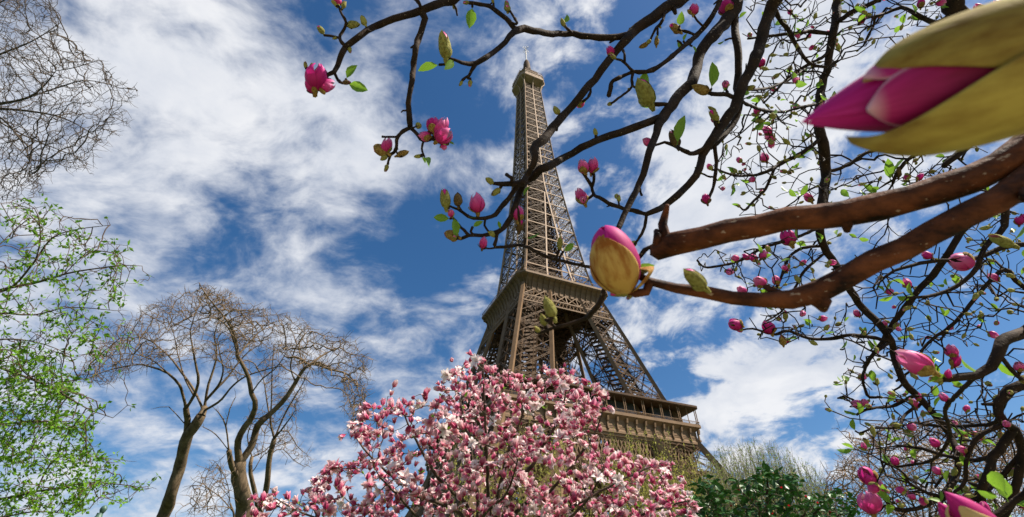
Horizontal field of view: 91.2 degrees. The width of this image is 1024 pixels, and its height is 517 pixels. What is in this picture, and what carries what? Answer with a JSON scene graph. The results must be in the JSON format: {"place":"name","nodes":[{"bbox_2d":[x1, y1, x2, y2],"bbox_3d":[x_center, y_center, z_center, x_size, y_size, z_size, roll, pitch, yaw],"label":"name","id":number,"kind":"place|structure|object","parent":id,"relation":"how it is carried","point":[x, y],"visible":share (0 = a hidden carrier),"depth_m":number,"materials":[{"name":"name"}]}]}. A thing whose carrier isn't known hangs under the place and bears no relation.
{"place":"outdoors","nodes":[
{"label":"outdoors","id":0,"kind":"place"},
{"bbox_2d":[0,0,1023,516],"label":"sky","id":1,"kind":"structure","parent":0,"point":[226,172],"materials":[{"name":"blue"}]},
{"label":"esplanade ground","id":2,"kind":"structure","parent":0,"visible":0},
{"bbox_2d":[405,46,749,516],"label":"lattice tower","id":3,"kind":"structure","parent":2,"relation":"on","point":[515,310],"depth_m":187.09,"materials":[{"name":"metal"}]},
{"label":"ground","id":4,"kind":"structure","parent":0,"visible":0},
{"bbox_2d":[0,0,138,203],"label":"bare tree","id":5,"kind":"object","parent":4,"relation":"on","point":[42,84],"visible":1,"depth_m":16.42,"materials":[{"name":"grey plant"}]},
{"bbox_2d":[0,193,161,516],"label":"leafy tree","id":6,"kind":"object","parent":4,"relation":"on","point":[59,396],"visible":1,"depth_m":8.83,"materials":[{"name":"green plant"}]},
{"bbox_2d":[74,287,279,516],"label":"bare tree","id":7,"kind":"object","parent":4,"relation":"on","point":[190,430],"visible":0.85,"depth_m":25.70,"materials":[{"name":"brown plant"}]},
{"bbox_2d":[175,452,237,516],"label":"bare sapling","id":8,"kind":"object","parent":4,"relation":"on","point":[230,507],"visible":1,"depth_m":18.76,"materials":[{"name":"brown plant"}]},
{"bbox_2d":[241,404,298,508],"bbox_3d":[-15.662,15.675,29.324,3.815,15.477,8.445,20,-43,-25],"label":"bare tree","id":9,"kind":"object","parent":4,"relation":"on","point":[251,478],"visible":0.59,"depth_m":32.78,"materials":[{"name":"brown plant"}]},
{"bbox_2d":[188,283,374,516],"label":"bare tree","id":10,"kind":"object","parent":4,"relation":"on","point":[242,491],"visible":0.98,"depth_m":23.58,"materials":[{"name":"brown plant"}]},
{"bbox_2d":[253,339,312,515],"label":"bare tree","id":11,"kind":"object","parent":4,"relation":"on","point":[271,451],"visible":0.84,"depth_m":30.70,"materials":[{"name":"brown plant"}]},
{"bbox_2d":[241,350,702,516],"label":"pink magnolia","id":12,"kind":"object","parent":4,"relation":"on","point":[543,496],"visible":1,"depth_m":4.88,"materials":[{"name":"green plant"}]},
{"bbox_2d":[442,418,734,516],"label":"weeping willow","id":13,"kind":"object","parent":4,"relation":"on","point":[645,487],"visible":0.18,"depth_m":44.12,"materials":[{"name":"green plant"}]},
{"bbox_2d":[303,0,1023,516],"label":"magnolia in bud","id":14,"kind":"object","parent":4,"relation":"on","point":[951,80],"visible":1,"depth_m":0.76,"materials":[{"name":"brown plant"}]},
{"bbox_2d":[694,435,843,516],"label":"upright shrub","id":15,"kind":"object","parent":4,"relation":"on","point":[747,473],"visible":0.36,"depth_m":22.21,"materials":[{"name":"green plant"}]},
{"bbox_2d":[677,460,861,516],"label":"camellia shrub","id":16,"kind":"object","parent":4,"relation":"on","point":[714,499],"visible":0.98,"depth_m":6.33,"materials":[{"name":"green plant"}]},
{"bbox_2d":[818,410,1023,516],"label":"bare shrub","id":17,"kind":"object","parent":4,"relation":"on","point":[852,467],"visible":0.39,"depth_m":13.48,"materials":[{"name":"grey plant"}]}
]}

